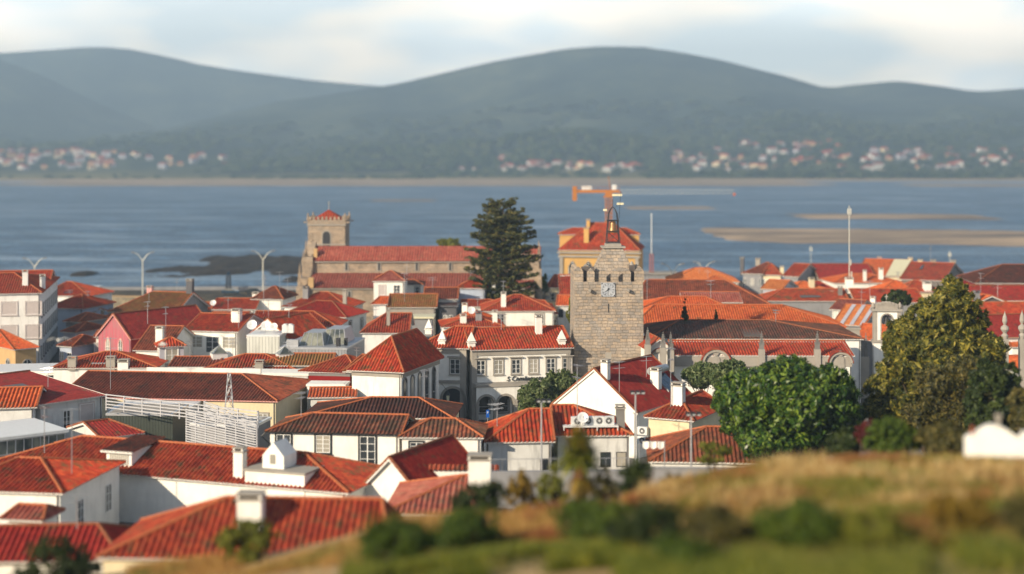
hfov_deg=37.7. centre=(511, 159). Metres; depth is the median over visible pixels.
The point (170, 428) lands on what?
green clad box
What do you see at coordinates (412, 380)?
window
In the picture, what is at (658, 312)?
orange hall
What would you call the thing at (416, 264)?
slit window
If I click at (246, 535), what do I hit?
bush
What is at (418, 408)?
dark hip house
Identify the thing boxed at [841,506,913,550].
bush
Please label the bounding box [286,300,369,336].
shaded roof house
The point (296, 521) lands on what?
house
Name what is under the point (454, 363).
window
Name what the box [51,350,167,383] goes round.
long skylight house
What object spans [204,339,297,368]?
hipped house
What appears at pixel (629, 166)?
distant house
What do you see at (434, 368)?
window
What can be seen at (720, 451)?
bush
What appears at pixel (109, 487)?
window
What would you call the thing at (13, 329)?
window
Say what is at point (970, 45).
sky
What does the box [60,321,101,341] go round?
row house
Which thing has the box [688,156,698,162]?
distant house
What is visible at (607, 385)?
white gable front house
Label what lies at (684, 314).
conifer
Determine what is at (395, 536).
bush
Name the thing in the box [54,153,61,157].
distant house
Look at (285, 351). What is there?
glass pyramid
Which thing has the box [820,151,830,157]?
distant house
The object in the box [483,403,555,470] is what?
hip roof annexe
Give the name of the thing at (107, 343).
window
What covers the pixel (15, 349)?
corner house
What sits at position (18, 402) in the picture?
orange edge roof house
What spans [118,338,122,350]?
window
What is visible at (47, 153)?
distant house
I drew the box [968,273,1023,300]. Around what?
maroon roof house
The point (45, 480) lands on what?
hip house
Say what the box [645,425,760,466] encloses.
brown tile roof house
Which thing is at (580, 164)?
distant house
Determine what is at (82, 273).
rock islet
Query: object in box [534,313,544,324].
window
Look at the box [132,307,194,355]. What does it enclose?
house
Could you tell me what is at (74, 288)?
white house
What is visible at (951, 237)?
sandbank
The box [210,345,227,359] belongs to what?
glass pyramid
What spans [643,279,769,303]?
mottled hall
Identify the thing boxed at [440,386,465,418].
arched doorway
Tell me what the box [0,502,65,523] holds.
house
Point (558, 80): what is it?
hills
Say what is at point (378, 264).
slit window
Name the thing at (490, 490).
bush
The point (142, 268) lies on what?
street lamp
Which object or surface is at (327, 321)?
ribbed roof house
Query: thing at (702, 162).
distant house
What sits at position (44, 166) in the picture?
distant house
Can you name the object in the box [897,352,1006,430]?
olive tree
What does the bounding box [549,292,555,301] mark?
window
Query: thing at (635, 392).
floodlight pole
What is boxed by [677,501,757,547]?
bush
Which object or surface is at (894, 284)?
dormer house
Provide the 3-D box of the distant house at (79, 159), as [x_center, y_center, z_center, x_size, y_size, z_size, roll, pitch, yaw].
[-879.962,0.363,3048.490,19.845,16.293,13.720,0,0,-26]
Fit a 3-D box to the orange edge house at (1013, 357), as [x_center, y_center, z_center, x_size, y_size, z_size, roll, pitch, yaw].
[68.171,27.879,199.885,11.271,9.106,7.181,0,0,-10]
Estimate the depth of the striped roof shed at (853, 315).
242.13 m
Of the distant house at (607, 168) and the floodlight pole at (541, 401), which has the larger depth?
the distant house at (607, 168)
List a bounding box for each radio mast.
[649,213,653,272]
[847,206,851,298]
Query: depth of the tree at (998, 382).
111.18 m
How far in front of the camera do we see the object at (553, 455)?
132.52 m
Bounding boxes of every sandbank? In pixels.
[374,200,437,200]
[626,206,715,208]
[700,228,1023,246]
[784,214,1005,219]
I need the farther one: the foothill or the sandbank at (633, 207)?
the foothill
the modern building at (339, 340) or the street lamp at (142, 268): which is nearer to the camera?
the modern building at (339, 340)
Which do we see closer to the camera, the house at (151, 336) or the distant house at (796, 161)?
the house at (151, 336)
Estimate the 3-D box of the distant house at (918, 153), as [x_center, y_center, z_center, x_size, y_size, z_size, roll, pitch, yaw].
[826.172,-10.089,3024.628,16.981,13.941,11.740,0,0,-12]
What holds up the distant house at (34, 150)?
on the hills
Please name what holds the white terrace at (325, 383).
on the ground at (209, 294)
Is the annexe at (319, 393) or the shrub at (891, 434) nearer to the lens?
the shrub at (891, 434)
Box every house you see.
[0,329,39,363]
[0,367,105,438]
[0,385,46,421]
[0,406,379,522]
[0,408,125,523]
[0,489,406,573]
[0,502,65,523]
[2,161,9,165]
[4,159,14,164]
[7,151,16,157]
[17,157,23,161]
[22,165,29,169]
[28,159,35,163]
[29,155,39,160]
[31,148,37,152]
[41,164,47,168]
[44,151,51,155]
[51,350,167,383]
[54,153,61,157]
[56,334,95,361]
[57,281,114,301]
[57,290,115,348]
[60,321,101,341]
[62,312,108,327]
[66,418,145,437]
[67,163,75,168]
[74,156,84,162]
[75,163,81,167]
[77,149,85,153]
[83,151,91,155]
[88,165,95,169]
[90,152,97,156]
[95,301,200,352]
[101,151,111,156]
[103,162,112,167]
[107,278,209,313]
[118,153,127,158]
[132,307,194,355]
[145,155,152,159]
[158,162,167,168]
[167,341,222,367]
[177,161,183,165]
[186,308,263,356]
[189,157,198,162]
[197,152,205,158]
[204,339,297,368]
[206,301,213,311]
[210,298,259,313]
[211,311,251,312]
[219,155,227,159]
[246,304,326,339]
[250,272,298,309]
[252,341,337,368]
[255,283,347,328]
[261,391,487,463]
[281,286,365,309]
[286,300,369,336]
[298,347,360,373]
[305,369,462,419]
[342,353,364,385]
[346,328,444,398]
[359,306,414,353]
[364,434,467,501]
[371,270,408,299]
[387,273,439,335]
[389,452,496,517]
[404,262,425,292]
[423,277,459,333]
[425,464,498,476]
[438,302,459,332]
[438,306,505,330]
[456,296,491,316]
[457,271,495,314]
[460,290,493,310]
[480,281,556,325]
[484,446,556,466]
[517,166,525,171]
[534,160,545,164]
[536,299,558,324]
[547,274,558,317]
[551,354,690,457]
[552,160,561,164]
[555,294,569,336]
[558,274,569,293]
[565,164,573,169]
[576,161,586,167]
[603,165,612,171]
[622,164,631,171]
[637,347,721,443]
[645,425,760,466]
[665,264,739,284]
[673,159,682,162]
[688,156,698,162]
[692,164,701,170]
[698,160,706,165]
[715,160,723,166]
[720,154,729,159]
[738,163,747,168]
[740,257,769,293]
[759,155,767,159]
[759,163,766,168]
[760,279,798,292]
[762,263,783,292]
[767,147,776,153]
[780,149,788,153]
[782,263,816,281]
[793,148,801,153]
[793,159,802,164]
[794,277,824,287]
[806,141,816,145]
[815,280,832,287]
[819,267,903,288]
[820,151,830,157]
[846,327,862,340]
[860,323,888,374]
[864,164,873,170]
[868,272,909,287]
[870,147,878,152]
[871,154,880,159]
[872,162,883,168]
[880,147,888,151]
[895,153,907,159]
[903,149,912,154]
[904,280,935,297]
[913,147,921,151]
[916,151,925,156]
[918,155,927,159]
[936,164,946,169]
[946,163,955,168]
[954,160,964,167]
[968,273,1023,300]
[970,284,1005,301]
[977,313,1023,341]
[979,301,1023,313]
[980,156,988,160]
[990,156,1001,161]
[1000,335,1017,374]
[1001,160,1009,165]
[1009,341,1017,354]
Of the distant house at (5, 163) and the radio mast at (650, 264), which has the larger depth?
the distant house at (5, 163)
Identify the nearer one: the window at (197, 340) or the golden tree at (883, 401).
the golden tree at (883, 401)
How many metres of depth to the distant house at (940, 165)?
2844.81 m
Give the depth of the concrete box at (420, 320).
234.35 m
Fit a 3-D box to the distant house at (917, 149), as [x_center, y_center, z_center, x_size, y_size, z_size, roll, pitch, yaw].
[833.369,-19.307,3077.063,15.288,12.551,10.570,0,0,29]
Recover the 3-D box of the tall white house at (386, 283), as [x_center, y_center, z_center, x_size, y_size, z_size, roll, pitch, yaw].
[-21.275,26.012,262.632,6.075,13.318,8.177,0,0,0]
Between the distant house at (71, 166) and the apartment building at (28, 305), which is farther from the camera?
the distant house at (71, 166)
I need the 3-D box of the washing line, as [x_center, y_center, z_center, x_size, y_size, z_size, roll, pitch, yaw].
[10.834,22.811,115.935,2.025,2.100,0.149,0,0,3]
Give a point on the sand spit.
(421, 183)
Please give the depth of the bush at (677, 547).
38.54 m
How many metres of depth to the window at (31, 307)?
224.48 m
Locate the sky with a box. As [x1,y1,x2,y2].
[0,0,1023,90]
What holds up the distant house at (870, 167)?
on the hills
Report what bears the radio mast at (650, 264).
on the ground at (209, 294)
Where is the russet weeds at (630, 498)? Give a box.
[517,452,1023,551]
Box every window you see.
[1,301,17,315]
[1,325,17,335]
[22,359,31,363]
[25,301,41,315]
[25,324,41,338]
[59,352,63,360]
[63,410,69,429]
[78,498,83,521]
[94,342,98,352]
[105,337,109,350]
[106,483,111,512]
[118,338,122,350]
[165,347,178,362]
[193,336,201,346]
[206,336,218,351]
[222,337,234,347]
[259,412,268,416]
[275,433,291,444]
[314,434,331,454]
[344,262,348,270]
[347,290,351,296]
[358,435,376,463]
[360,317,363,329]
[377,263,380,270]
[378,284,385,295]
[394,285,399,292]
[403,377,407,395]
[408,440,424,448]
[410,374,414,395]
[414,286,419,292]
[415,263,418,270]
[418,372,421,396]
[425,371,428,397]
[432,366,435,398]
[448,263,451,270]
[448,358,461,375]
[477,359,486,375]
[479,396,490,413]
[493,359,504,375]
[497,313,504,323]
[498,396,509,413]
[510,358,521,374]
[528,358,538,374]
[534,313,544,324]
[542,459,548,469]
[545,357,555,373]
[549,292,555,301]
[558,309,562,317]
[562,357,572,372]
[568,260,575,273]
[600,452,610,466]
[616,452,625,466]
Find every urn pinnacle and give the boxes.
[1001,312,1008,370]
[1018,311,1023,387]
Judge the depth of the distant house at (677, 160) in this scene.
2968.57 m
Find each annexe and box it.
[93,330,98,352]
[307,386,357,406]
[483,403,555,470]
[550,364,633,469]
[705,270,723,278]
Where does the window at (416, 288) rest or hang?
in the white house at (415, 286)
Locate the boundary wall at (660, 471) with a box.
[643,466,725,485]
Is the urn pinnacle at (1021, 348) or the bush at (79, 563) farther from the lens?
the urn pinnacle at (1021, 348)
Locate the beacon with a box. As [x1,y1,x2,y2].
[225,272,230,288]
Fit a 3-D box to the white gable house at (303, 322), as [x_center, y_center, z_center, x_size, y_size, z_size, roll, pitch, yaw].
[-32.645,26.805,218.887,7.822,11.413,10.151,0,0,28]
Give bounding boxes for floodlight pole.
[536,398,550,469]
[630,390,644,455]
[685,412,700,465]
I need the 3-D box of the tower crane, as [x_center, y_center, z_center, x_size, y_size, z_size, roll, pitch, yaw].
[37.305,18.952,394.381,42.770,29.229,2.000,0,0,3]
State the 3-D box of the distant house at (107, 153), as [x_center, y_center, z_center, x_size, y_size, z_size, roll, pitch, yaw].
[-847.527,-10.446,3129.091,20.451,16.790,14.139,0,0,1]
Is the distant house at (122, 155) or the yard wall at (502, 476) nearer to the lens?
the yard wall at (502, 476)
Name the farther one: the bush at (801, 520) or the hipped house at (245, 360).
the hipped house at (245, 360)
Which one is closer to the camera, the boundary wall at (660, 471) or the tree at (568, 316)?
the boundary wall at (660, 471)
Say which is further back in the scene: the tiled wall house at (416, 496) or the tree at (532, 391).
the tree at (532, 391)
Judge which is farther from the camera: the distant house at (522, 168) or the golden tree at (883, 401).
the distant house at (522, 168)
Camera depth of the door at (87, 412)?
151.11 m
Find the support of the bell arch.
on the ground at (209, 294)
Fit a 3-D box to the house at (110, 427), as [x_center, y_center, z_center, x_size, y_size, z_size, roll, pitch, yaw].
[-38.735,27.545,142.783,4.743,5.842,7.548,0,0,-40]
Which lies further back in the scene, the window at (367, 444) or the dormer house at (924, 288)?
the dormer house at (924, 288)
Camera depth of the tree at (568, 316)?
204.71 m
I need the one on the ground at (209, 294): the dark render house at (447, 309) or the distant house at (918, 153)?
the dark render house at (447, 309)
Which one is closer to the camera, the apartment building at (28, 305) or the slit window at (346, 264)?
the apartment building at (28, 305)
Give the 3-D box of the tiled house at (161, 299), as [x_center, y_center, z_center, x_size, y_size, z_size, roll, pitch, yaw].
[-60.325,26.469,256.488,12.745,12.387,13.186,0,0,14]
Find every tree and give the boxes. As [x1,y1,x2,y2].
[436,238,465,245]
[516,378,558,410]
[542,273,549,299]
[544,368,581,396]
[566,298,569,322]
[680,360,717,391]
[708,357,745,386]
[710,353,868,461]
[861,354,931,456]
[880,272,1011,402]
[881,289,911,313]
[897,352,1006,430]
[961,356,1022,431]
[1003,387,1023,435]
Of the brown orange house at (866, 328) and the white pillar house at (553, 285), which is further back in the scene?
the white pillar house at (553, 285)
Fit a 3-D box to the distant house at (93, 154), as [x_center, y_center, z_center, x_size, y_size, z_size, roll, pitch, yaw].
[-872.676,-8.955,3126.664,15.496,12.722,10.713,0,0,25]
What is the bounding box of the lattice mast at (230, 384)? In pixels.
[224,373,233,416]
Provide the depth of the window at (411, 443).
126.91 m
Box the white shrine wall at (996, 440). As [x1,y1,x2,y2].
[964,413,1023,459]
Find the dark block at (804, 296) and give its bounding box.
[799,295,819,297]
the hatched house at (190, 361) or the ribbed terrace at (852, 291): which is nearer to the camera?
the hatched house at (190, 361)
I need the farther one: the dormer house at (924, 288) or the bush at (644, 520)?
the dormer house at (924, 288)
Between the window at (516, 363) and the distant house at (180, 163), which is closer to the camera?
the window at (516, 363)
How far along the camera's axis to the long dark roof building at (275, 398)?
166.26 m
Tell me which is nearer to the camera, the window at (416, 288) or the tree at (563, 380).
the tree at (563, 380)
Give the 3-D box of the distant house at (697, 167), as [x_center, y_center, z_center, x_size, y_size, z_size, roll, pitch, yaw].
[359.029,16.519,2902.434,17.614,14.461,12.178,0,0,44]
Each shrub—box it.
[824,426,864,456]
[853,419,872,453]
[862,415,922,455]
[912,419,970,455]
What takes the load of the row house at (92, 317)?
on the ground at (209, 294)
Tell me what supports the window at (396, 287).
in the tall white house at (386, 283)
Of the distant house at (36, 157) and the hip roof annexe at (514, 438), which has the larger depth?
the distant house at (36, 157)
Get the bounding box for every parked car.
[221,288,239,293]
[245,288,261,293]
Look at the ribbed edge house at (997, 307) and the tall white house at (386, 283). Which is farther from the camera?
the tall white house at (386, 283)
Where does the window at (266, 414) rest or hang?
in the long dark roof building at (275, 398)
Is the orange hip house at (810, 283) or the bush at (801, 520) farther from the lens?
the orange hip house at (810, 283)
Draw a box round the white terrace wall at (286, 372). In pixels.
[261,369,309,377]
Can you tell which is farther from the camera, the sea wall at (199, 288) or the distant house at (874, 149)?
the distant house at (874, 149)
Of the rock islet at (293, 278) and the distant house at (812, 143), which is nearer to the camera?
the rock islet at (293, 278)
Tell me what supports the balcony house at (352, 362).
on the ground at (209, 294)
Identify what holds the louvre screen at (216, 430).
on the ground at (209, 294)
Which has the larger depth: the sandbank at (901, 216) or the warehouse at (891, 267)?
the sandbank at (901, 216)
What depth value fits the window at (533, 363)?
185.78 m
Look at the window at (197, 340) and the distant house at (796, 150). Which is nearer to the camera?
the window at (197, 340)
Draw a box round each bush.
[13,534,102,573]
[211,518,279,565]
[356,508,438,561]
[425,504,508,551]
[449,480,510,514]
[503,468,542,511]
[536,462,570,505]
[548,496,632,540]
[590,465,621,503]
[601,497,692,549]
[616,455,653,495]
[649,533,729,562]
[660,471,681,482]
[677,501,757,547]
[696,441,732,471]
[749,492,846,550]
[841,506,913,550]
[924,491,995,535]
[999,491,1023,540]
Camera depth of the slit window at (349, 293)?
280.80 m
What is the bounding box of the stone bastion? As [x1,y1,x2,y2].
[112,295,136,307]
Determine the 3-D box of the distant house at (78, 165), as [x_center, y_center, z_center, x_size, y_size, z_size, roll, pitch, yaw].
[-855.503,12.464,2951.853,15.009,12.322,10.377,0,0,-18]
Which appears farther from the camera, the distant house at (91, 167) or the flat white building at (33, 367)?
the distant house at (91, 167)
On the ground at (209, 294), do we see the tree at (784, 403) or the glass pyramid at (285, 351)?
the tree at (784, 403)
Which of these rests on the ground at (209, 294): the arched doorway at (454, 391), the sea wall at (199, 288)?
the sea wall at (199, 288)
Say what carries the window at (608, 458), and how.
in the house at (614, 432)
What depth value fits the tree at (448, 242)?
333.75 m
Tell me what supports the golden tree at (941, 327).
on the ground at (209, 294)
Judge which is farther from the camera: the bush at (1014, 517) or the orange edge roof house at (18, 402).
the orange edge roof house at (18, 402)
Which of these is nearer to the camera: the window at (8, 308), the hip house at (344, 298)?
the window at (8, 308)
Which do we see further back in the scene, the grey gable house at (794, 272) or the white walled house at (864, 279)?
the grey gable house at (794, 272)
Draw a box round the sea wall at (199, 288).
[101,286,295,289]
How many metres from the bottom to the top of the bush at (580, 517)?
2.414 m
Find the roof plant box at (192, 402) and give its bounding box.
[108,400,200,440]
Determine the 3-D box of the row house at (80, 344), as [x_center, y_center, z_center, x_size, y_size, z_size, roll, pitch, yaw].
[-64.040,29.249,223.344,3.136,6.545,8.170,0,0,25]
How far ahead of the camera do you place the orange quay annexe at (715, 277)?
310.77 m
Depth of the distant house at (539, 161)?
2880.42 m
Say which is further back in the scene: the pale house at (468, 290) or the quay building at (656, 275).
the quay building at (656, 275)
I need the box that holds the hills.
[0,47,1023,180]
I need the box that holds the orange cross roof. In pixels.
[643,280,723,307]
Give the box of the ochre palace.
[557,219,644,273]
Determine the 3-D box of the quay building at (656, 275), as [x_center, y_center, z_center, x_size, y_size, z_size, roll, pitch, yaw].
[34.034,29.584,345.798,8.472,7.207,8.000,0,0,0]
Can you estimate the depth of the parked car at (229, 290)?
367.16 m
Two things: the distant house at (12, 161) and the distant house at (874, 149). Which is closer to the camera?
the distant house at (12, 161)
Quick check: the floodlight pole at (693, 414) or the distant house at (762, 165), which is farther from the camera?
the distant house at (762, 165)
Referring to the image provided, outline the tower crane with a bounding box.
[572,176,735,221]
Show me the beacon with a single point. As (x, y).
(227, 280)
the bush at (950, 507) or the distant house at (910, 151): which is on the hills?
the distant house at (910, 151)
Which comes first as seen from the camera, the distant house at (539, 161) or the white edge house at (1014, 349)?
the white edge house at (1014, 349)
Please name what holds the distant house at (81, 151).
on the hills
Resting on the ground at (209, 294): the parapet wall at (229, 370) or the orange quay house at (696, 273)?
the orange quay house at (696, 273)
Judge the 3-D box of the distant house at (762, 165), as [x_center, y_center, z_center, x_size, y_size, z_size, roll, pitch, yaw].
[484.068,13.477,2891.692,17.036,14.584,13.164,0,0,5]
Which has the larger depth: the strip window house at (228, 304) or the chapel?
the strip window house at (228, 304)
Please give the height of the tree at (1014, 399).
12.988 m
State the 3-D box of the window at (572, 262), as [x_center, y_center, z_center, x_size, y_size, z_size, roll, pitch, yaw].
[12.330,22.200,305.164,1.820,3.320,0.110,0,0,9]
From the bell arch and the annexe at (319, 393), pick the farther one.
the bell arch
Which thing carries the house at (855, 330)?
on the ground at (209, 294)
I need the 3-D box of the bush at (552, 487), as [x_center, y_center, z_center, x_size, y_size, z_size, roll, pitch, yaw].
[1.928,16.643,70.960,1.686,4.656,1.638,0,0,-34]
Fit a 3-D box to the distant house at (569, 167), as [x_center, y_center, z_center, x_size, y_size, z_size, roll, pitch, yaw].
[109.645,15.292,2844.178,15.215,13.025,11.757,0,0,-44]
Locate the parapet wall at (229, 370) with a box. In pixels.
[121,367,260,373]
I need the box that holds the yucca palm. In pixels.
[552,424,607,500]
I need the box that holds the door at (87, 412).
[79,401,94,420]
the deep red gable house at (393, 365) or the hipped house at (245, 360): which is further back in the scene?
the hipped house at (245, 360)
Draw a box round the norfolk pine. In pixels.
[463,197,543,298]
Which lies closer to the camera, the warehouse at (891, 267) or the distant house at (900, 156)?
the warehouse at (891, 267)
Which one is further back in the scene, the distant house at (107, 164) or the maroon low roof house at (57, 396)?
the distant house at (107, 164)
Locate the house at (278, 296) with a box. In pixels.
[250,272,298,309]
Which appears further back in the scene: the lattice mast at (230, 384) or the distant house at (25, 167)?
the distant house at (25, 167)
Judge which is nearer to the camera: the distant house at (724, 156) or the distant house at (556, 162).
the distant house at (556, 162)
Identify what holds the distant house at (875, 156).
on the hills
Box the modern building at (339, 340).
[246,320,364,355]
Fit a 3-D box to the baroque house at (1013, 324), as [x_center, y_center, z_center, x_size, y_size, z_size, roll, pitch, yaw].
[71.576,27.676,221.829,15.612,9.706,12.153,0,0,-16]
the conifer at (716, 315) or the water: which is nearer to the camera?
the conifer at (716, 315)
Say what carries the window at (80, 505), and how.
in the hip house at (45, 480)
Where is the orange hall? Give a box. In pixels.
[643,304,847,328]
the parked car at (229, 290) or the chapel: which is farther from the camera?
the parked car at (229, 290)
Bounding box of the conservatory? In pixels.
[0,418,68,456]
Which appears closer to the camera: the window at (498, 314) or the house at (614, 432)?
the house at (614, 432)
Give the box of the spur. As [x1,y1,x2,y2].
[830,104,1023,126]
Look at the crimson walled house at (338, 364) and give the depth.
178.90 m
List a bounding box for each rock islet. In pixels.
[69,271,97,276]
[145,254,301,276]
[282,276,297,281]
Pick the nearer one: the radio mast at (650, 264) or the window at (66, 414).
the window at (66, 414)
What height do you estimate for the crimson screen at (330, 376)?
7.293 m
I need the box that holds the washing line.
[639,440,664,465]
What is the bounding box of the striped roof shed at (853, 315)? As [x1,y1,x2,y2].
[835,288,890,326]
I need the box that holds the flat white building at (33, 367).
[0,363,57,377]
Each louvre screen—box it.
[105,394,258,427]
[185,408,257,446]
[203,401,256,433]
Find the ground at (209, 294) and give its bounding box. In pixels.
[49,280,1023,573]
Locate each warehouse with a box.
[862,256,912,280]
[899,245,963,287]
[956,264,1023,284]
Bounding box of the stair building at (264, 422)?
[189,415,271,447]
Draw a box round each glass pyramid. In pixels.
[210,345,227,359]
[276,346,293,357]
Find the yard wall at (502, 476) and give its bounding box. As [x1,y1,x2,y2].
[492,458,623,513]
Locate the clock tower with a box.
[570,194,643,376]
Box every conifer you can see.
[681,298,688,321]
[714,309,718,321]
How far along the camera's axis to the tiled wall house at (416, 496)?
100.84 m
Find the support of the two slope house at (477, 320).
on the ground at (209, 294)
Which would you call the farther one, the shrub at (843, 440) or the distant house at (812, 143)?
the distant house at (812, 143)
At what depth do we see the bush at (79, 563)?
61.79 m
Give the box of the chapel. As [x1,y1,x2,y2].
[638,310,863,402]
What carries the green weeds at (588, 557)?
on the ground at (209, 294)
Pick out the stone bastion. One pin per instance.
(120, 300)
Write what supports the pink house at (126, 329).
on the ground at (209, 294)
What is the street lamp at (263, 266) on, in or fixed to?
on the ground at (209, 294)
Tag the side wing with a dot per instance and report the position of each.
(381, 302)
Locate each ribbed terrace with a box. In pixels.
[758,286,848,317]
[844,277,921,320]
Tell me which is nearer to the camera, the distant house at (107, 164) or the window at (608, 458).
the window at (608, 458)
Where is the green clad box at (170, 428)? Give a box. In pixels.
[106,403,188,441]
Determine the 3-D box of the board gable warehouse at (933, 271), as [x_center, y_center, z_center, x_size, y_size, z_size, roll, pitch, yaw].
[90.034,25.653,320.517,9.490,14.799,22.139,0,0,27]
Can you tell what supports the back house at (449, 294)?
on the ground at (209, 294)
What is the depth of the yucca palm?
67.60 m
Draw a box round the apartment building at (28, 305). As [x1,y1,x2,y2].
[0,269,59,362]
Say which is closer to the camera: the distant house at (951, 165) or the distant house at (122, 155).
the distant house at (951, 165)
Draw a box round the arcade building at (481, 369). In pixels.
[424,314,574,421]
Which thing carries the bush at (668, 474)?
on the ground at (209, 294)
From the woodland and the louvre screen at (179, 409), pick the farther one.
the woodland
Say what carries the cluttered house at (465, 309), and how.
on the ground at (209, 294)
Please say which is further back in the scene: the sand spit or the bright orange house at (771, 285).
the sand spit
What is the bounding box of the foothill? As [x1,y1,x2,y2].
[0,60,162,133]
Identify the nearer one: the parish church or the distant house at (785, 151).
the parish church
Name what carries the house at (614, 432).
on the ground at (209, 294)
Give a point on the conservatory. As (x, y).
(19, 435)
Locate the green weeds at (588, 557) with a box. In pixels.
[335,453,1023,573]
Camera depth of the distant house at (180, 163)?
3017.79 m
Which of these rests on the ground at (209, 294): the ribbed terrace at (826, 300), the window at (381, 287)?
the ribbed terrace at (826, 300)
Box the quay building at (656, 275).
[644,271,677,279]
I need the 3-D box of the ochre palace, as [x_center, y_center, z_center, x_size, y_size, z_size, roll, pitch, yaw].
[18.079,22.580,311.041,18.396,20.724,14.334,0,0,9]
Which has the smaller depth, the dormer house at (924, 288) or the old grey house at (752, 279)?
the dormer house at (924, 288)
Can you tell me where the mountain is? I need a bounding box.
[0,47,381,128]
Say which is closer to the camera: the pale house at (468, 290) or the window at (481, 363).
the window at (481, 363)
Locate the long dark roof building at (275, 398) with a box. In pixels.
[72,337,310,425]
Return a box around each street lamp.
[22,257,46,269]
[131,251,153,294]
[251,250,274,290]
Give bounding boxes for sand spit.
[0,180,835,185]
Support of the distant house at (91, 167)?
on the hills
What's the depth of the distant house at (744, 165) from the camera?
2896.67 m
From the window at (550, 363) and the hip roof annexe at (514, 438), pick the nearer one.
the hip roof annexe at (514, 438)
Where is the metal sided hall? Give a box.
[829,296,876,318]
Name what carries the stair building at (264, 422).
on the ground at (209, 294)
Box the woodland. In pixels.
[0,96,1023,178]
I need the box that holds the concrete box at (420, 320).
[412,314,435,338]
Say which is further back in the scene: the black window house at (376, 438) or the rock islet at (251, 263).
the rock islet at (251, 263)
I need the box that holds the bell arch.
[860,294,902,398]
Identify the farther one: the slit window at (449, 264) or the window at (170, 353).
the slit window at (449, 264)
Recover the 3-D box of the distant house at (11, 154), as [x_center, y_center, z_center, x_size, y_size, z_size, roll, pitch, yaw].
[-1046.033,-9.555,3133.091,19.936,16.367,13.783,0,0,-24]
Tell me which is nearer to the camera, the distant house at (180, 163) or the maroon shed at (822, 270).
the maroon shed at (822, 270)
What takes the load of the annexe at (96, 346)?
on the ground at (209, 294)
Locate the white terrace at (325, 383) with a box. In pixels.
[306,380,349,409]
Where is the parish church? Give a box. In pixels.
[296,209,541,323]
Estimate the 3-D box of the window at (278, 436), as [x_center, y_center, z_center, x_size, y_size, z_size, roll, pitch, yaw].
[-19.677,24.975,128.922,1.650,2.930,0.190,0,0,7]
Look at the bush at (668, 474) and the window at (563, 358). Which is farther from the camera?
the window at (563, 358)
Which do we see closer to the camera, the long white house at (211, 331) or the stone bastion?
the long white house at (211, 331)
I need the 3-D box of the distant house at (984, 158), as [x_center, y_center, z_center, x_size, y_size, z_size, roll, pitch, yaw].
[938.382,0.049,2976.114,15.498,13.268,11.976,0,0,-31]
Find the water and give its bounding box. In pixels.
[0,181,1023,286]
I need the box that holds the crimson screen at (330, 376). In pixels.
[308,373,351,385]
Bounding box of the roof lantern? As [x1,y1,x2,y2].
[154,336,186,366]
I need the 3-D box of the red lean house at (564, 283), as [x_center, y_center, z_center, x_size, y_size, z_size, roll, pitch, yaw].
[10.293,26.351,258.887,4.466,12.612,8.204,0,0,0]
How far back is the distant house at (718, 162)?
2961.73 m
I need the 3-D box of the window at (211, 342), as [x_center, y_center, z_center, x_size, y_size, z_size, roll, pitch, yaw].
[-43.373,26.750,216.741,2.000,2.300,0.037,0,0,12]
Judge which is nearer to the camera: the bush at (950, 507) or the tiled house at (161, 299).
the bush at (950, 507)
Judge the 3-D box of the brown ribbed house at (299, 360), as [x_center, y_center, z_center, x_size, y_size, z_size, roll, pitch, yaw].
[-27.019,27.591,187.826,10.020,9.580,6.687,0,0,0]
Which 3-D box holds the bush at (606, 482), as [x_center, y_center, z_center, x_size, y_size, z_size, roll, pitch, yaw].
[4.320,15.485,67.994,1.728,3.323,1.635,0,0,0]
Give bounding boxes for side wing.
[371,296,389,318]
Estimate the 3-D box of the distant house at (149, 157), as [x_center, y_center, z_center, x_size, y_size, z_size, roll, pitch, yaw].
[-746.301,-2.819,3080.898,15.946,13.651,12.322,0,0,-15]
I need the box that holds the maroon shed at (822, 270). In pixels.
[811,263,874,281]
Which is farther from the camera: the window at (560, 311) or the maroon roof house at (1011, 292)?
the maroon roof house at (1011, 292)
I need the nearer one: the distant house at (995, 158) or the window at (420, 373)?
the window at (420, 373)
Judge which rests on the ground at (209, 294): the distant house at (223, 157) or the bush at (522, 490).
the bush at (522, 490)
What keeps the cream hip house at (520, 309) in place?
on the ground at (209, 294)

